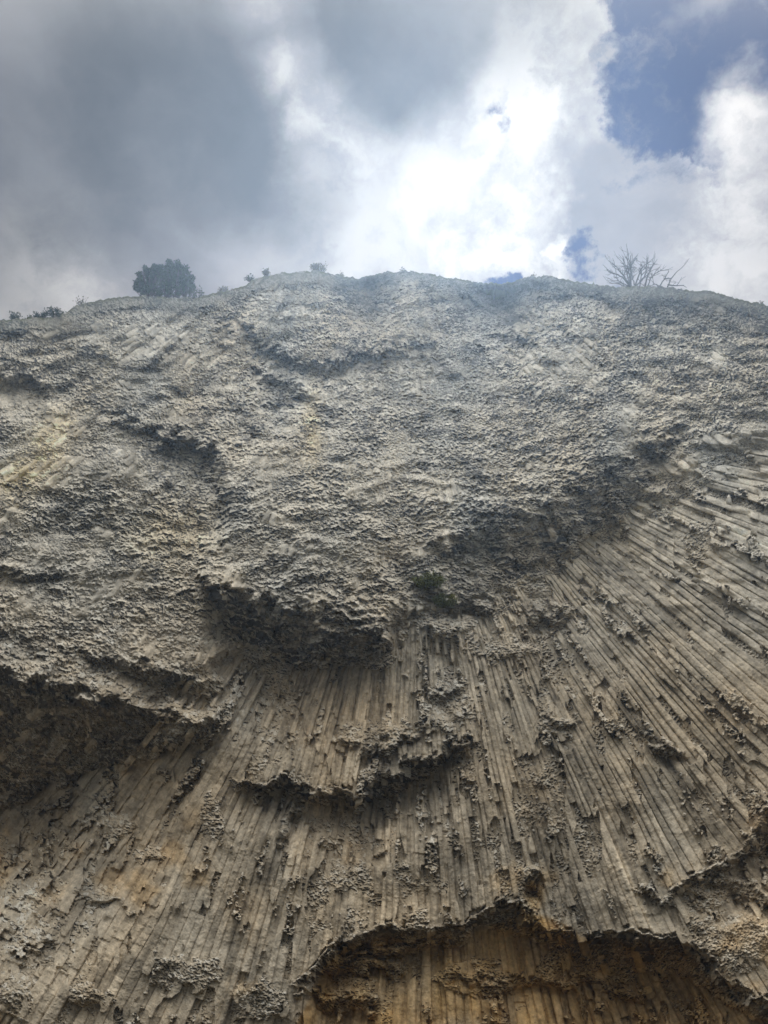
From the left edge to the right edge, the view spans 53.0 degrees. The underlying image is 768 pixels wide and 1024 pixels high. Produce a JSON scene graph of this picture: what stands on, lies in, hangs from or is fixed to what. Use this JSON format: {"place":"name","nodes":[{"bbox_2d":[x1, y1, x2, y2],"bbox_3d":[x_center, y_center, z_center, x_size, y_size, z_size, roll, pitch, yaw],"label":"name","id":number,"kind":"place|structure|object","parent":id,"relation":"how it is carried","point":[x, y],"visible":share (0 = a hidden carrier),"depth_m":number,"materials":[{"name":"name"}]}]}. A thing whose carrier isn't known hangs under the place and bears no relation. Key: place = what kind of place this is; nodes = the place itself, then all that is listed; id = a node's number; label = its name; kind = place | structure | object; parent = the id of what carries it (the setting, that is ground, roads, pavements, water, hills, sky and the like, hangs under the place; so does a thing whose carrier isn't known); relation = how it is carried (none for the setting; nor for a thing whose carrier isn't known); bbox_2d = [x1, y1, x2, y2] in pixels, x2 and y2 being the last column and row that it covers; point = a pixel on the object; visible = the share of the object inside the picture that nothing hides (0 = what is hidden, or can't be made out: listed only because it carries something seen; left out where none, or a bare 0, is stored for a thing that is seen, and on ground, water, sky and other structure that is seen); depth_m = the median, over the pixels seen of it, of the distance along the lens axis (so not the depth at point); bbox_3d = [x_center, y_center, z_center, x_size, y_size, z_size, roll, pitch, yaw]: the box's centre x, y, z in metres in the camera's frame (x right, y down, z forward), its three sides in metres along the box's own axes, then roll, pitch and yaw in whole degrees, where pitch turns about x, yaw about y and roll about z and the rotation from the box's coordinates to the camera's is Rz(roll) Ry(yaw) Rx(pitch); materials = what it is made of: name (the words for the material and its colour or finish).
{"place":"outdoors","nodes":[
{"label":"outdoors","id":0,"kind":"place"},
{"bbox_2d":[0,270,767,1023],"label":"cliff","id":1,"kind":"structure","parent":0,"point":[284,738],"depth_m":32.05,"materials":[{"name":"grey stone"}]},
{"bbox_2d":[8,310,22,319],"bbox_3d":[-22.459,-11.944,46.747,0.783,0.901,0.727,-18,-43,21],"label":"shrub","id":2,"kind":"object","parent":1,"relation":"on","point":[12,315],"visible":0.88,"depth_m":46.72,"materials":[{"name":"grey plant"}]},
{"bbox_2d":[32,311,40,317],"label":"shrub","id":3,"kind":"object","parent":1,"relation":"on","point":[37,315],"visible":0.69,"depth_m":46.89,"materials":[{"name":"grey plant"}]},
{"bbox_2d":[40,310,48,318],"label":"shrub","id":4,"kind":"object","parent":1,"relation":"on","point":[43,314],"visible":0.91,"depth_m":46.92,"materials":[{"name":"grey plant"}]},
{"bbox_2d":[44,306,66,317],"bbox_3d":[-20.069,-12.254,47.092,1.333,1.276,0.850,0,-40,0],"label":"shrub","id":5,"kind":"object","parent":1,"relation":"on","point":[51,313],"visible":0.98,"depth_m":46.92,"materials":[{"name":"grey plant"}]},
{"bbox_2d":[75,295,86,305],"bbox_3d":[-18.923,-13.087,47.829,0.816,1.047,0.727,19,-44,-22],"label":"shrub","id":6,"kind":"object","parent":1,"relation":"on","point":[80,303],"visible":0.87,"depth_m":47.68,"materials":[{"name":"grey plant"}]},
{"bbox_2d":[132,258,195,297],"bbox_3d":[-14.143,-15.220,50.035,4.386,5.396,1.705,0,-40,0],"label":"leafy tree","id":7,"kind":"object","parent":1,"relation":"on","point":[180,282],"visible":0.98,"depth_m":49.43,"materials":[{"name":"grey plant"}]},
{"bbox_2d":[185,285,203,298],"bbox_3d":[-11.925,-13.788,48.509,1.583,1.733,0.562,-6,-40,7],"label":"shrub","id":8,"kind":"object","parent":1,"relation":"on","point":[194,294],"visible":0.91,"depth_m":48.41,"materials":[{"name":"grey plant"}]},
{"bbox_2d":[245,273,254,281],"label":"shrub","id":9,"kind":"object","parent":1,"relation":"on","point":[248,279],"visible":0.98,"depth_m":49.37,"materials":[{"name":"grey plant"}]},
{"bbox_2d":[261,268,270,275],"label":"shrub","id":10,"kind":"object","parent":1,"relation":"on","point":[265,272],"visible":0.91,"depth_m":49.78,"materials":[{"name":"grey plant"}]},
{"bbox_2d":[309,261,328,271],"bbox_3d":[-4.274,-16.036,50.336,1.271,1.715,0.748,5,-40,-6],"label":"shrub","id":11,"kind":"object","parent":1,"relation":"on","point":[315,266],"visible":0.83,"depth_m":50.14,"materials":[{"name":"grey plant"}]},
{"bbox_2d":[410,570,446,590],"bbox_3d":[1.917,2.836,32.850,1.722,1.056,0.792,5,-40,-6],"label":"shrub","id":12,"kind":"object","parent":1,"relation":"on","point":[430,581],"visible":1,"depth_m":32.64,"materials":[{"name":"green plant"}]},
{"bbox_2d":[431,593,458,608],"bbox_3d":[2.583,3.700,33.054,1.242,1.134,0.892,15,-42,-17],"label":"shrub","id":13,"kind":"object","parent":1,"relation":"on","point":[440,601],"visible":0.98,"depth_m":32.80,"materials":[{"name":"green plant"}]},
{"bbox_2d":[603,249,670,287],"bbox_3d":[16.722,-16.061,50.273,5.063,4.662,2.431,0,-40,0],"label":"bare tree","id":14,"kind":"object","parent":1,"relation":"on","point":[630,268],"visible":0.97,"depth_m":49.93,"materials":[{"name":"grey plant"}]},
{"bbox_2d":[650,259,688,286],"bbox_3d":[18.428,-15.330,49.878,3.240,3.002,1.152,0,-40,0],"label":"dead branch","id":15,"kind":"object","parent":1,"relation":"on","point":[668,284],"visible":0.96,"depth_m":49.29,"materials":[{"name":"wood"}]},
{"bbox_2d":[0,0,767,319],"label":"sky","id":16,"kind":"structure","parent":0,"point":[484,141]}
]}

